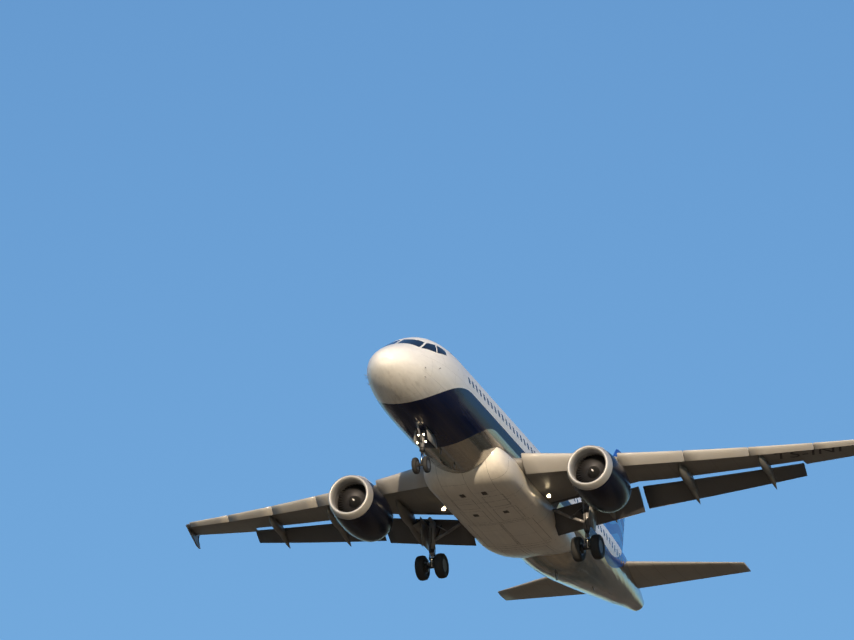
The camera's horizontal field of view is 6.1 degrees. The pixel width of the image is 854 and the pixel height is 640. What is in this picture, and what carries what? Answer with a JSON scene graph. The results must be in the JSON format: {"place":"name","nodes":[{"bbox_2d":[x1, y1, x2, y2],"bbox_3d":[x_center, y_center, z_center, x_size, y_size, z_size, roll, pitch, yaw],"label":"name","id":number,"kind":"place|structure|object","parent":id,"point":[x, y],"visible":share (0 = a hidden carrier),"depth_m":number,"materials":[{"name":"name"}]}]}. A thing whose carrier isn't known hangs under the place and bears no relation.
{"place":"outdoors","nodes":[
{"label":"outdoors","id":0,"kind":"place"},
{"bbox_2d":[0,0,853,639],"label":"sky","id":1,"kind":"structure","parent":0,"point":[630,223],"materials":[{"name":"blue"}]},
{"bbox_2d":[186,337,853,610],"bbox_3d":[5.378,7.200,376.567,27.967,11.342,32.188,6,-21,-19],"label":"aircraft","id":2,"kind":"object","parent":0,"point":[486,473],"visible":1,"depth_m":370.40,"materials":[{"name":"paint"}]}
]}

